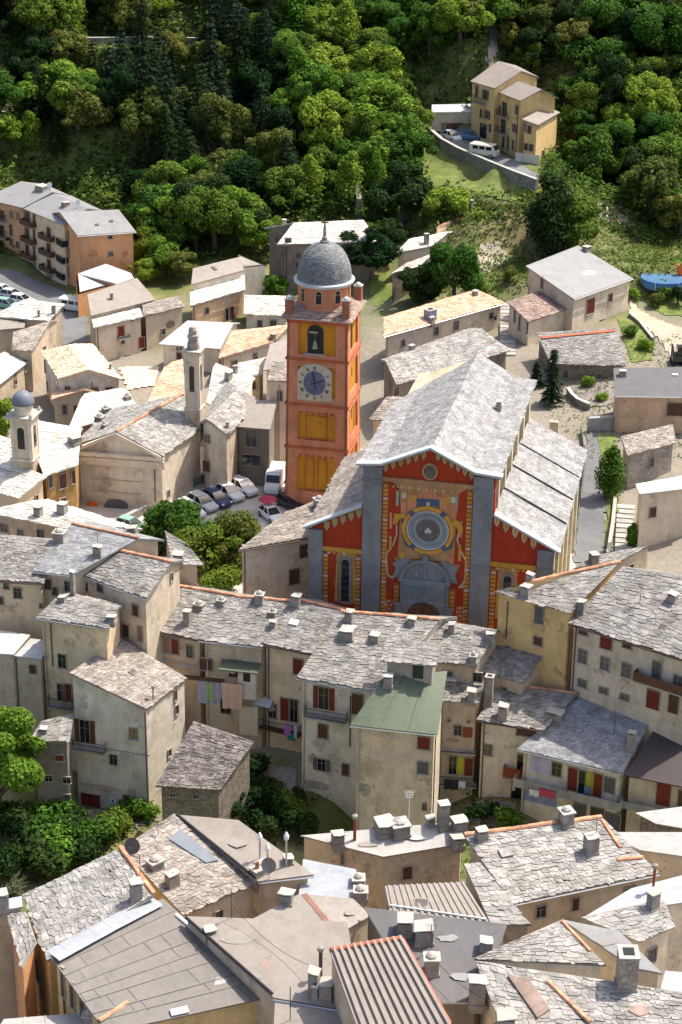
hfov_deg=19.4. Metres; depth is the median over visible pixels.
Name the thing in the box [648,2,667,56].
tree
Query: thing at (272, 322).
window
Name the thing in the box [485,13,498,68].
hillside track
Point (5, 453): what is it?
white roofed house
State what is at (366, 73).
tree
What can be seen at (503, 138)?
window
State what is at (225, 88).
conifer
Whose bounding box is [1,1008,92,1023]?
house
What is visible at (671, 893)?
house
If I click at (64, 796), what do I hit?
window
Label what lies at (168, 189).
tree
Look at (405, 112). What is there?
tree
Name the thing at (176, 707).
window
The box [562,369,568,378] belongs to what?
window
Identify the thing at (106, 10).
tree
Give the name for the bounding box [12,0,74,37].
tree
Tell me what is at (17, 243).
window
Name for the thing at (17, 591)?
window
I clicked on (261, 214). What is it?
tree
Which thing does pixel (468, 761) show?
door
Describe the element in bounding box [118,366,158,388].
gravel terrace
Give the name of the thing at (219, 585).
shrub
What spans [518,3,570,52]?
tree
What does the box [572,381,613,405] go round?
garden
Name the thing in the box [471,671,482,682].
window
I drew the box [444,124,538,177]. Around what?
parking terrace
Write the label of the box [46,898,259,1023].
boarded house
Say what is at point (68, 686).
window
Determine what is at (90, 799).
door
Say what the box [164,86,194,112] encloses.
tree
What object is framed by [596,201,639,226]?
bare bank
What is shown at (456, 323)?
window
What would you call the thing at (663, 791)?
door
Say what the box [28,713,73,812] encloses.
stone cottage
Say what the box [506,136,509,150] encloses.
window
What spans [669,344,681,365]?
mini digger
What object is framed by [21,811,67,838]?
shrub
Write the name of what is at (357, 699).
window
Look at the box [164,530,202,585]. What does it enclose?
stone roofed house
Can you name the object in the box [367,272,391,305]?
lawn
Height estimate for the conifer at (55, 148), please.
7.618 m
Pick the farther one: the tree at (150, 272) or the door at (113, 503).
the tree at (150, 272)
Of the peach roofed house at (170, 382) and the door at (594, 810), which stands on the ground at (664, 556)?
the peach roofed house at (170, 382)
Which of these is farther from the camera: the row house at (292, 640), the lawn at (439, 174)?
the lawn at (439, 174)
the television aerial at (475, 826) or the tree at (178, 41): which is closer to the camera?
the television aerial at (475, 826)
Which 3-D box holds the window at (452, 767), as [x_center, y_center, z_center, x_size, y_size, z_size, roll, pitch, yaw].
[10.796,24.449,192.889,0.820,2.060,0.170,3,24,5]
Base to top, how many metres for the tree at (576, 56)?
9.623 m
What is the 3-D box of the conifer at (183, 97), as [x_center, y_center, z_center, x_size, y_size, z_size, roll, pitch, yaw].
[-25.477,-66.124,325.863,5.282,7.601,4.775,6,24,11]
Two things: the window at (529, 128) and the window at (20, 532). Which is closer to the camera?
the window at (20, 532)
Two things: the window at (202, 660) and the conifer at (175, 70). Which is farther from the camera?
the conifer at (175, 70)
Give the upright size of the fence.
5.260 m
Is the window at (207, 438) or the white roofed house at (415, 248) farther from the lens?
the white roofed house at (415, 248)
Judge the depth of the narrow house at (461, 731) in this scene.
191.69 m
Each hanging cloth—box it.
[283,723,291,735]
[288,733,294,741]
[294,725,296,738]
[444,779,458,789]
[458,781,465,788]
[529,788,538,796]
[537,787,555,798]
[584,786,590,795]
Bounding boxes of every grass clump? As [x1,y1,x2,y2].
[0,869,29,898]
[97,195,116,204]
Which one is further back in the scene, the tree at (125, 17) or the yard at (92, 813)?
the tree at (125, 17)
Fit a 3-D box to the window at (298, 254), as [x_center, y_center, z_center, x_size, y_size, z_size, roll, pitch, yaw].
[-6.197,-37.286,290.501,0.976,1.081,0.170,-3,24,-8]
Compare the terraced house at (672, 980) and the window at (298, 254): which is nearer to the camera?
the terraced house at (672, 980)
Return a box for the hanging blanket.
[222,682,243,709]
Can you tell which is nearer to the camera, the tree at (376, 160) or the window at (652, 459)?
the window at (652, 459)
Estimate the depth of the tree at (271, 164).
315.62 m
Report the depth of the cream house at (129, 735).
193.16 m
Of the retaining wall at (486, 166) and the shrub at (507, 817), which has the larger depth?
the retaining wall at (486, 166)
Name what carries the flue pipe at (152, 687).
on the cream house at (129, 735)
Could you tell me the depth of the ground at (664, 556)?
292.53 m
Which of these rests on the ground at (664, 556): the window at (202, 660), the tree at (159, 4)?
the tree at (159, 4)
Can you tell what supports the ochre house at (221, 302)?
on the ground at (664, 556)
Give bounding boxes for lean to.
[464,862,531,944]
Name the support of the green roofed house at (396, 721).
on the ground at (664, 556)
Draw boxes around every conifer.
[17,53,57,124]
[42,111,72,156]
[67,24,76,56]
[79,0,101,18]
[84,40,106,77]
[99,40,121,109]
[105,72,137,132]
[106,27,137,76]
[127,0,157,55]
[129,133,157,169]
[132,39,171,118]
[135,43,170,104]
[144,31,181,82]
[146,57,189,144]
[148,104,184,166]
[163,45,183,84]
[172,85,192,125]
[175,129,202,173]
[179,64,207,128]
[189,22,233,91]
[191,62,214,96]
[193,0,233,47]
[214,0,258,55]
[214,73,235,109]
[217,80,233,110]
[222,141,232,151]
[227,49,253,104]
[230,7,260,63]
[241,84,273,144]
[249,9,276,66]
[251,0,280,54]
[258,19,281,84]
[274,135,299,194]
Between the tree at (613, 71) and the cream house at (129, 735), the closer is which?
the cream house at (129, 735)
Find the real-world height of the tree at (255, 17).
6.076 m
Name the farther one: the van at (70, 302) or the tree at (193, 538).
the van at (70, 302)
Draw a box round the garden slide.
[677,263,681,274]
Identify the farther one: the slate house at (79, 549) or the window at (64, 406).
the window at (64, 406)
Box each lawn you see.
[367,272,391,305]
[419,148,529,204]
[597,434,619,552]
[618,319,655,361]
[640,294,681,315]
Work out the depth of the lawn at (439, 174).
314.36 m
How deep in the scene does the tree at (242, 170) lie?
307.11 m
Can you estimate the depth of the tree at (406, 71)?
333.62 m
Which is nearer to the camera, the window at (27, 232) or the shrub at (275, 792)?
the shrub at (275, 792)
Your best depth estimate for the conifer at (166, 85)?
320.03 m
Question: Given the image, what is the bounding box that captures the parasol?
[258,495,276,505]
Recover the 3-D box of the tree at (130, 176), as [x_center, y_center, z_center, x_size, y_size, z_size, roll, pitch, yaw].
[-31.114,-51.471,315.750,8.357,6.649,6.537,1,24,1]
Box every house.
[0,299,64,346]
[0,318,24,355]
[0,352,26,399]
[0,435,18,472]
[0,469,46,506]
[0,499,142,538]
[0,535,53,639]
[0,630,29,752]
[0,887,22,1023]
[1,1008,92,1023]
[7,912,37,1017]
[12,319,58,391]
[14,638,46,756]
[22,845,155,1015]
[32,520,164,607]
[35,569,123,771]
[38,420,82,508]
[41,344,122,406]
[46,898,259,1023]
[50,385,99,425]
[69,388,135,435]
[69,638,187,808]
[76,264,132,316]
[82,549,184,662]
[86,278,155,344]
[91,308,145,360]
[123,813,264,917]
[142,296,183,349]
[148,359,183,400]
[158,320,239,372]
[160,584,248,734]
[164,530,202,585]
[176,813,313,917]
[183,916,350,1023]
[184,590,290,748]
[190,275,245,321]
[191,255,264,302]
[200,382,258,487]
[206,363,254,406]
[218,325,286,368]
[237,399,276,485]
[238,357,265,399]
[238,495,322,598]
[244,295,286,328]
[253,592,358,752]
[254,887,321,920]
[263,338,286,399]
[267,361,286,461]
[274,1002,341,1023]
[296,608,456,818]
[299,859,367,905]
[300,799,468,909]
[302,893,367,943]
[329,935,451,1023]
[350,638,446,829]
[364,907,506,1023]
[369,396,402,436]
[381,328,510,398]
[383,289,505,357]
[385,881,488,921]
[391,255,429,303]
[397,231,453,267]
[429,621,500,779]
[436,199,473,232]
[439,673,485,802]
[464,805,659,933]
[470,61,538,144]
[474,920,605,978]
[476,673,579,798]
[476,944,681,1023]
[479,645,542,766]
[494,81,557,156]
[494,559,620,689]
[507,291,566,345]
[513,696,647,831]
[526,245,633,330]
[536,328,625,380]
[561,919,661,987]
[566,566,681,745]
[573,546,650,574]
[580,886,675,988]
[586,875,681,973]
[613,367,681,432]
[618,832,681,882]
[619,731,681,831]
[635,476,681,547]
[635,807,681,831]
[661,971,681,991]
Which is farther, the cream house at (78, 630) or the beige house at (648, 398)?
the beige house at (648, 398)
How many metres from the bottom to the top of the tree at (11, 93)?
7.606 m
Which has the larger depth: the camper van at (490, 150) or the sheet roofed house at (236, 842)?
the camper van at (490, 150)
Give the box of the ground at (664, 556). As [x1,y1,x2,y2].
[0,0,681,917]
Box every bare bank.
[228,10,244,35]
[478,238,507,271]
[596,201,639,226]
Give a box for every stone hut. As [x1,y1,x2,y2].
[155,721,253,822]
[620,424,675,489]
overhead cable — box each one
[181,870,249,876]
[233,906,308,964]
[438,963,505,1006]
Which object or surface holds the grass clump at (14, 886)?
on the ground at (664, 556)
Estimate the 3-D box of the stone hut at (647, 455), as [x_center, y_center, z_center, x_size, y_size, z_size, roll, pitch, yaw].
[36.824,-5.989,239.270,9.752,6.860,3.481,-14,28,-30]
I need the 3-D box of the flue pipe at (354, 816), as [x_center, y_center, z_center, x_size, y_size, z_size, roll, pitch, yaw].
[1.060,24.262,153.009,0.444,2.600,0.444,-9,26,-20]
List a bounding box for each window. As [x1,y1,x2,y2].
[0,209,4,219]
[0,225,4,236]
[0,523,8,533]
[0,596,4,605]
[2,583,9,589]
[9,210,13,218]
[9,224,12,235]
[13,587,22,599]
[15,212,19,220]
[15,241,19,248]
[16,528,23,535]
[25,210,29,222]
[25,227,29,239]
[25,244,29,255]
[28,664,37,674]
[32,229,35,239]
[32,246,35,255]
[34,955,38,982]
[36,529,44,537]
[38,603,44,608]
[39,970,43,1002]
[44,578,52,590]
[44,775,53,782]
[46,226,50,236]
[46,242,50,252]
[47,258,51,268]
[47,475,53,489]
[51,586,58,596]
[54,754,64,761]
[56,682,66,702]
[57,653,67,669]
[58,472,67,490]
[59,964,66,999]
[61,404,67,414]
[62,776,71,784]
[62,793,70,811]
[63,580,69,592]
[63,682,72,701]
[68,981,76,1011]
[71,469,76,484]
[74,718,95,743]
[78,997,85,1017]
[85,582,88,592]
[96,581,103,593]
[107,251,113,256]
[108,753,118,766]
[117,325,125,337]
[121,623,129,639]
[128,727,138,740]
[131,603,139,617]
[136,625,143,642]
[138,336,145,349]
[161,328,165,335]
[162,636,170,654]
[167,747,172,758]
[169,792,176,797]
[170,571,173,582]
[170,637,179,655]
[173,688,177,702]
[174,703,179,716]
[176,352,181,359]
[185,644,193,658]
[192,793,199,799]
[198,657,213,671]
[202,459,210,472]
[203,434,210,443]
[204,307,209,314]
[214,908,223,916]
[219,698,231,714]
[228,659,241,677]
[231,359,237,368]
[241,453,261,466]
[245,428,257,447]
[252,381,256,390]
[257,320,262,327]
[267,703,277,719]
[270,320,276,326]
[275,235,279,243]
[277,390,282,401]
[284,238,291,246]
[288,567,300,586]
[289,698,297,722]
[292,657,303,674]
[295,252,300,259]
[298,543,307,559]
[313,685,334,710]
[313,757,329,772]
[316,723,328,739]
[339,557,351,604]
[339,853,345,865]
[340,762,349,776]
[350,692,363,715]
[393,386,399,396]
[400,339,405,347]
[401,864,413,881]
[402,506,453,554]
[416,735,430,750]
[416,760,429,775]
[421,802,427,811]
[422,463,437,479]
[433,326,438,336]
[441,122,445,129]
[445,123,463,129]
[445,670,452,676]
[448,755,456,774]
[453,320,459,330]
[453,724,462,736]
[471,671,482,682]
[475,85,478,97]
[479,109,482,118]
[482,89,488,100]
[482,743,492,756]
[484,110,489,119]
[488,123,491,132]
[489,312,493,319]
[500,118,505,133]
[501,101,507,116]
[501,136,504,148]
[501,573,513,589]
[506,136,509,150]
[512,123,517,133]
[513,310,515,323]
[515,729,536,737]
[517,316,520,331]
[521,122,526,131]
[523,143,528,150]
[525,322,528,335]
[526,125,531,134]
[528,144,533,151]
[532,635,542,647]
[533,605,544,625]
[534,904,547,919]
[540,276,543,288]
[550,761,562,778]
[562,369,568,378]
[570,896,580,912]
[576,648,587,665]
[576,677,586,689]
[577,629,588,636]
[585,297,594,315]
[597,685,608,695]
[598,636,612,651]
[598,655,609,672]
[602,776,615,794]
[608,292,612,302]
[618,692,629,702]
[620,661,631,679]
[621,643,632,650]
[623,885,636,892]
[646,945,657,963]
[648,457,654,468]
[648,506,656,518]
[665,402,681,416]
[672,674,681,686]
[675,789,681,806]
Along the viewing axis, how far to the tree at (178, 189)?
302.01 m
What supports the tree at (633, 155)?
on the ground at (664, 556)
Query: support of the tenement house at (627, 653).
on the ground at (664, 556)
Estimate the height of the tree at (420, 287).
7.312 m
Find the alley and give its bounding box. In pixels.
[572,431,606,561]
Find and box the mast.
[290,987,290,1019]
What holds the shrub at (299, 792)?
on the ground at (664, 556)
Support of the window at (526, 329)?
in the annex house at (531, 315)
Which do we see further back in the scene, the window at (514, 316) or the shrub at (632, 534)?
the window at (514, 316)
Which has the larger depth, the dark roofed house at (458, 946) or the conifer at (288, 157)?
the conifer at (288, 157)
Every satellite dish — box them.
[124,837,139,853]
[261,857,275,878]
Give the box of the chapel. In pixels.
[79,394,202,508]
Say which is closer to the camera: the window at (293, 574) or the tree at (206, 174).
the window at (293, 574)
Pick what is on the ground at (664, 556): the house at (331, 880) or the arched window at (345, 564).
the house at (331, 880)
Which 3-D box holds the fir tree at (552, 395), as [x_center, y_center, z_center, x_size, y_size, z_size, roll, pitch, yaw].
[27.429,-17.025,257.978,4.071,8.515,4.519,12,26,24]
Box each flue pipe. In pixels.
[151,685,154,699]
[257,832,262,858]
[265,843,269,857]
[284,832,288,866]
[317,945,323,977]
[352,814,357,840]
[652,863,657,886]
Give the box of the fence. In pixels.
[575,426,585,537]
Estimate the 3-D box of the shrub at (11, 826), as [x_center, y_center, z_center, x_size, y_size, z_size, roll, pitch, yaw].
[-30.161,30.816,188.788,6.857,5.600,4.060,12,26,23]
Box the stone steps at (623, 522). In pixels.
[615,504,634,550]
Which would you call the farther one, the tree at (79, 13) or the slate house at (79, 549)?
the tree at (79, 13)
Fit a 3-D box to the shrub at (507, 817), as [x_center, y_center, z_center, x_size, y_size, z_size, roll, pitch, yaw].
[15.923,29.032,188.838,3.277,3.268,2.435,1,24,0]
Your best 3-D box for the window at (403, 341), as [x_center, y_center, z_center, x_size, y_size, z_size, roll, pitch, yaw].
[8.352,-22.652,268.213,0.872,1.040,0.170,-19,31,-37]
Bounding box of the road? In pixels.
[0,268,87,345]
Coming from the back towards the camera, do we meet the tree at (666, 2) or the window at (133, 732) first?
the tree at (666, 2)
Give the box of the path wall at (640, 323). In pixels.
[628,312,653,340]
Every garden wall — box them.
[566,387,589,410]
[606,496,616,552]
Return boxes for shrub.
[0,799,34,837]
[0,809,49,855]
[0,839,27,880]
[16,829,69,880]
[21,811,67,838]
[22,796,48,818]
[33,795,80,818]
[44,817,86,874]
[51,806,90,837]
[61,832,105,865]
[72,817,116,850]
[93,805,125,842]
[105,805,134,833]
[117,795,144,820]
[136,800,161,821]
[205,571,232,590]
[240,815,281,837]
[249,752,271,776]
[254,772,278,816]
[255,779,287,815]
[261,774,283,788]
[271,799,300,832]
[278,788,307,820]
[291,786,307,802]
[294,811,319,839]
[462,799,500,825]
[481,283,489,292]
[493,804,526,827]
[503,265,517,280]
[580,375,596,386]
[594,392,608,400]
[621,323,638,336]
[624,522,637,547]
[628,287,640,298]
[636,338,654,351]
[649,288,665,307]
[658,278,672,297]
[671,285,681,304]
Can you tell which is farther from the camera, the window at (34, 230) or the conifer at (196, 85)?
the conifer at (196, 85)
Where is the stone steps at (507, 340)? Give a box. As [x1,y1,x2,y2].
[500,303,515,355]
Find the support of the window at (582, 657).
in the tenement house at (627, 653)
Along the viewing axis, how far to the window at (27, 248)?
307.99 m
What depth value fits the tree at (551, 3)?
340.33 m
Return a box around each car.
[0,283,9,289]
[0,287,20,296]
[0,296,17,307]
[9,292,35,301]
[84,501,98,506]
[116,514,148,532]
[175,496,205,516]
[186,490,218,512]
[201,486,232,508]
[210,482,244,501]
[232,474,259,497]
[257,503,281,523]
[275,491,303,509]
[436,130,443,136]
[443,129,461,140]
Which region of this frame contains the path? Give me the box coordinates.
[628,300,681,356]
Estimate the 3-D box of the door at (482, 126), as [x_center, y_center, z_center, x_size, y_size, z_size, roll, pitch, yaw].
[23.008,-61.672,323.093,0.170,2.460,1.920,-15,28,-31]
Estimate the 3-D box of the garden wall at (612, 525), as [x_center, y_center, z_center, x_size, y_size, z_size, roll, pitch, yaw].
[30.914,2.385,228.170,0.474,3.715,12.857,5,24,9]
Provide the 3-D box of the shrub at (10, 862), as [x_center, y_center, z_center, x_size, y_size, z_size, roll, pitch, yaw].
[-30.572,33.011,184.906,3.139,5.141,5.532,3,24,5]
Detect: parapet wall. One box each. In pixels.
[126,504,148,517]
[192,472,203,486]
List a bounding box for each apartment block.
[0,181,69,253]
[19,193,100,284]
[52,209,135,286]
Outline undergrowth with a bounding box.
[0,0,681,894]
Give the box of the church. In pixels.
[303,353,586,628]
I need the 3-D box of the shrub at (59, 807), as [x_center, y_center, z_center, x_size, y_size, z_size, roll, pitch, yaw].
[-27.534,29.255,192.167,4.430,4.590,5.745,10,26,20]
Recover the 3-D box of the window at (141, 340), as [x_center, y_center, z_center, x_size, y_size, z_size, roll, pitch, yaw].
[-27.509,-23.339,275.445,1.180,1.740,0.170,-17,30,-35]
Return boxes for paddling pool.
[640,273,681,290]
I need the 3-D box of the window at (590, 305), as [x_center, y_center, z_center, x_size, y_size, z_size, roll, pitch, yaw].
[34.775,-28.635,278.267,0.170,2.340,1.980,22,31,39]
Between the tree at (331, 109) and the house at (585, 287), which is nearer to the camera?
the house at (585, 287)
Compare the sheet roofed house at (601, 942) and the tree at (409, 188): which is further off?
the tree at (409, 188)
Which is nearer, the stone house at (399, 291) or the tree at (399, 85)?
the stone house at (399, 291)
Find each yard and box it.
[80,809,158,832]
[258,764,297,834]
[467,799,516,830]
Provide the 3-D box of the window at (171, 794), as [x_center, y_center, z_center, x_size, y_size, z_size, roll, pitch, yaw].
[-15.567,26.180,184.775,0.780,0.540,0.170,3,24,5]
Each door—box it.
[80,791,100,808]
[104,499,127,508]
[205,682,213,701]
[225,307,228,320]
[229,306,234,320]
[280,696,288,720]
[463,757,473,776]
[479,122,486,139]
[510,781,521,798]
[516,753,523,772]
[566,766,579,792]
[573,801,586,817]
[576,769,585,793]
[589,805,604,818]
[590,772,603,798]
[604,811,620,831]
[645,688,660,711]
[651,660,662,679]
[655,783,671,807]
[667,694,679,715]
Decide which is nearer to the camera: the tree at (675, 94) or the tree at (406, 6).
the tree at (675, 94)
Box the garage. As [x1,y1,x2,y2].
[432,104,471,130]
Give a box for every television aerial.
[135,855,143,875]
[227,889,235,917]
[426,924,437,950]
[470,819,480,847]
[592,817,602,831]
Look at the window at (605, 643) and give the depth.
187.10 m
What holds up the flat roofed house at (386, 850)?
on the ground at (664, 556)
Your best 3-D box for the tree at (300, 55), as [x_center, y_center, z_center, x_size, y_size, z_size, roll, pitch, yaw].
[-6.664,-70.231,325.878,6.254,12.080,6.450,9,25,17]
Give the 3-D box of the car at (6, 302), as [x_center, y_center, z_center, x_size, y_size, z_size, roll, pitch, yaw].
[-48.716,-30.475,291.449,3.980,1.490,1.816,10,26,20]
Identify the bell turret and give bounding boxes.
[4,390,42,473]
[181,326,205,442]
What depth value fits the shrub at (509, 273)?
288.50 m
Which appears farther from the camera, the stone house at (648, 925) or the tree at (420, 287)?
the tree at (420, 287)
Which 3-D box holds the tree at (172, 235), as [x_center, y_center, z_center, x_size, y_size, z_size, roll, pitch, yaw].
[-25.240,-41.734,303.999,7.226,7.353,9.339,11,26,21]
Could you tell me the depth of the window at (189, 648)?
198.39 m
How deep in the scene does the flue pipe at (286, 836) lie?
144.58 m
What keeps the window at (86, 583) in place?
in the slate house at (79, 549)
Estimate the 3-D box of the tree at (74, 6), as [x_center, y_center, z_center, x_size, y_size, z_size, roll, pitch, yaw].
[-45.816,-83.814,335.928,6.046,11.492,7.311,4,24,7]
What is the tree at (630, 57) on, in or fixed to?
on the ground at (664, 556)
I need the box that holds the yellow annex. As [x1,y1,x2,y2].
[515,110,559,164]
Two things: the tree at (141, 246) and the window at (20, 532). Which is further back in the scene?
the tree at (141, 246)
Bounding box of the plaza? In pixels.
[81,447,575,666]
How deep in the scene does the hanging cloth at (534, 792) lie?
187.87 m
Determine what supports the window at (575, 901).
in the stone house at (543, 874)
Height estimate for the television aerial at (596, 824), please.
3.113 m
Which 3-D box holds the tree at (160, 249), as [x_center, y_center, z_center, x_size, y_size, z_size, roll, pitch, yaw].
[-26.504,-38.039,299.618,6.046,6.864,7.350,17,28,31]
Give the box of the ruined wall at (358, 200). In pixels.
[353,184,361,219]
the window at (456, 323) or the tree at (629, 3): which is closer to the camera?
the window at (456, 323)
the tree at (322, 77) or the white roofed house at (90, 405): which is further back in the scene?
the tree at (322, 77)
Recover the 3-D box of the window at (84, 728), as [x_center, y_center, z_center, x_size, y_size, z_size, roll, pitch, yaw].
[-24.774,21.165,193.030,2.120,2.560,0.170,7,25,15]
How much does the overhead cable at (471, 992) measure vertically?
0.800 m
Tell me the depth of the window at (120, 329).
272.70 m
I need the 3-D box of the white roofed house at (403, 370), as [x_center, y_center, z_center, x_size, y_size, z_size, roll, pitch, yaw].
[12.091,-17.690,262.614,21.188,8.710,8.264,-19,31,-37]
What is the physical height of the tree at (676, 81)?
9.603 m
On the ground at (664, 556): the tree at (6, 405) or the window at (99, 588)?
the tree at (6, 405)
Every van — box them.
[58,295,77,310]
[264,461,284,493]
[469,141,499,158]
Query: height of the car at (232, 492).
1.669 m
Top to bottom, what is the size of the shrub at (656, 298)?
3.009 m
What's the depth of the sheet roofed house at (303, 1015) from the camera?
130.27 m
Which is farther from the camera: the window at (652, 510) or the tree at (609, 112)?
the tree at (609, 112)
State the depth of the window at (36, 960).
141.56 m
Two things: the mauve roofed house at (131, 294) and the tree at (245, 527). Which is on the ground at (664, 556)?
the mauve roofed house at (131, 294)
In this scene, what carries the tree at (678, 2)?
on the ground at (664, 556)
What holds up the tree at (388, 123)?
on the ground at (664, 556)
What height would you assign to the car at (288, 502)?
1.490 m
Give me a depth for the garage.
325.66 m
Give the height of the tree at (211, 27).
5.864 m
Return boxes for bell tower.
[280,217,366,507]
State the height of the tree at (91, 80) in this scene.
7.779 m
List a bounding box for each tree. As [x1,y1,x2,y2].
[0,0,21,14]
[0,7,28,43]
[0,63,8,70]
[0,69,26,113]
[0,112,23,140]
[0,397,12,436]
[0,705,46,802]
[7,47,49,82]
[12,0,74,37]
[14,57,80,120]
[18,110,41,151]
[20,27,62,62]
[41,10,60,31]
[42,28,90,65]
[43,60,87,92]
[51,79,114,140]
[55,0,86,35]
[65,0,85,25]
[71,72,114,106]
[80,68,98,89]
[90,0,135,30]
[95,62,140,121]
[113,0,152,35]
[117,85,168,140]
[119,168,159,194]
[120,183,172,232]
[127,258,161,283]
[129,497,226,572]
[131,159,186,197]
[133,225,160,255]
[134,192,185,231]
[143,235,189,276]
[147,214,200,244]
[148,0,174,27]
[148,183,188,243]
[159,249,199,281]
[160,30,191,61]
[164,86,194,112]
[167,179,211,250]
[174,169,218,184]
[175,185,244,253]
[175,524,243,588]
[180,155,212,174]
[187,103,223,155]
[188,40,232,67]
[194,172,232,193]
[196,147,237,174]
[198,19,229,39]
[198,92,257,148]
[205,201,235,244]
[206,509,261,573]
[219,148,264,187]
[219,185,265,239]
[223,155,265,198]
[227,0,262,10]
[230,207,281,255]
[230,772,274,824]
[236,56,291,102]
[238,12,269,38]
[239,202,271,232]
[245,126,302,172]
[253,96,276,124]
[262,156,276,172]
[262,275,289,294]
[263,163,311,207]
[265,105,309,150]
[268,31,320,66]
[268,87,303,125]
[269,28,302,56]
[274,0,312,33]
[275,0,325,27]
[283,45,315,114]
[284,63,343,101]
[297,153,324,203]
[298,89,358,145]
[300,0,338,22]
[300,143,338,193]
[301,3,357,36]
[303,139,334,168]
[306,41,360,80]
[309,23,342,48]
[326,137,365,179]
[329,0,361,52]
[333,0,362,34]
[333,149,364,208]
[339,67,374,97]
[339,111,379,137]
[339,134,372,168]
[339,226,402,279]
[343,42,404,82]
[344,77,413,125]
[344,90,375,113]
[348,26,389,64]
[353,0,392,26]
[356,134,391,194]
[357,70,394,101]
[357,111,407,164]
[361,159,433,227]
[364,1,413,35]
[365,149,387,190]
[372,217,405,245]
[380,93,435,123]
[381,130,439,169]
[382,17,413,51]
[390,100,412,156]
[394,77,417,97]
[395,82,407,93]
[396,0,423,29]
[396,263,441,306]
[398,65,416,88]
[399,112,427,169]
[401,1,457,56]
[422,186,471,218]
[422,241,484,295]
[429,0,496,52]
[450,0,485,38]
[484,0,533,26]
[497,19,521,50]
[509,41,546,71]
[516,27,563,69]
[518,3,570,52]
[522,170,575,256]
[529,361,545,388]
[532,0,568,20]
[537,190,600,242]
[538,349,566,409]
[548,75,586,104]
[552,1,596,34]
[552,15,593,50]
[555,34,627,83]
[562,81,610,119]
[562,124,621,191]
[564,107,594,136]
[574,0,630,39]
[585,118,638,181]
[587,43,636,70]
[591,52,633,106]
[594,444,627,498]
[599,82,613,103]
[600,102,637,139]
[602,20,635,52]
[605,9,670,61]
[619,154,680,216]
[621,0,669,50]
[622,56,668,80]
[622,63,657,100]
[622,71,672,121]
[623,143,677,172]
[629,131,681,169]
[630,3,681,56]
[633,0,654,7]
[633,108,676,139]
[640,76,681,111]
[647,187,681,227]
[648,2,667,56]
[648,109,681,136]
[648,154,681,178]
[652,193,681,235]
[654,53,681,82]
[655,0,673,6]
[671,56,681,89]
[672,0,681,10]
[674,132,681,177]
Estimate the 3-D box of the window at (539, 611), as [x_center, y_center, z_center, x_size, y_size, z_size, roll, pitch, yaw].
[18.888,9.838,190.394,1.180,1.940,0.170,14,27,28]
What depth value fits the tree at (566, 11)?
334.44 m
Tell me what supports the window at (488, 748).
in the row house at (511, 722)
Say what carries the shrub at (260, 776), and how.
on the ground at (664, 556)
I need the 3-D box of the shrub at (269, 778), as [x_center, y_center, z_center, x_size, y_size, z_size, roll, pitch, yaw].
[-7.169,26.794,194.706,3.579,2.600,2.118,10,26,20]
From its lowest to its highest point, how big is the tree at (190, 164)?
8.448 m
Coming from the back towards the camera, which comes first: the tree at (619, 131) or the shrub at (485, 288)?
the tree at (619, 131)
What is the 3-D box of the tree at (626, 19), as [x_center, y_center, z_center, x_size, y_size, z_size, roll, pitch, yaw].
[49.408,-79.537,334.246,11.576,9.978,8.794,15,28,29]
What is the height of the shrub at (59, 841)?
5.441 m
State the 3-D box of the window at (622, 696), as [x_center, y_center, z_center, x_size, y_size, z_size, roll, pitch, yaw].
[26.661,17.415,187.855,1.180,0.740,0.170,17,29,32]
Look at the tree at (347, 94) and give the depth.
321.67 m
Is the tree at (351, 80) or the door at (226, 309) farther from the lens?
the tree at (351, 80)
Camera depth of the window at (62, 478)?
225.52 m
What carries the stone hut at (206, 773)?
on the ground at (664, 556)
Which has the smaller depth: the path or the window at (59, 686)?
the window at (59, 686)
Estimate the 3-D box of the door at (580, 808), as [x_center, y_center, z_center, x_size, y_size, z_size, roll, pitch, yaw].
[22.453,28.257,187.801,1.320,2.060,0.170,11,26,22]
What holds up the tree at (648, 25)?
on the ground at (664, 556)
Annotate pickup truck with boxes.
[458,130,480,140]
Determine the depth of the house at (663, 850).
156.59 m
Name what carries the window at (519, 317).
in the annex house at (531, 315)
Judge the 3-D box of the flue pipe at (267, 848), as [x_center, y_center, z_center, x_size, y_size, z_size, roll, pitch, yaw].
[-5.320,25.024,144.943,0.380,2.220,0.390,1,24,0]
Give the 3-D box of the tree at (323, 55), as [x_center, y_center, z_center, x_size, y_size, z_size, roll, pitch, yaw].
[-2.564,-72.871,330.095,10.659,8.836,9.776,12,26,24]
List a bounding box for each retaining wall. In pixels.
[87,36,198,45]
[430,130,537,190]
[587,415,614,432]
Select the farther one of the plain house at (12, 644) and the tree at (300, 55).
the tree at (300, 55)
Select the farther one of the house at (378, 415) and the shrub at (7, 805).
the house at (378, 415)

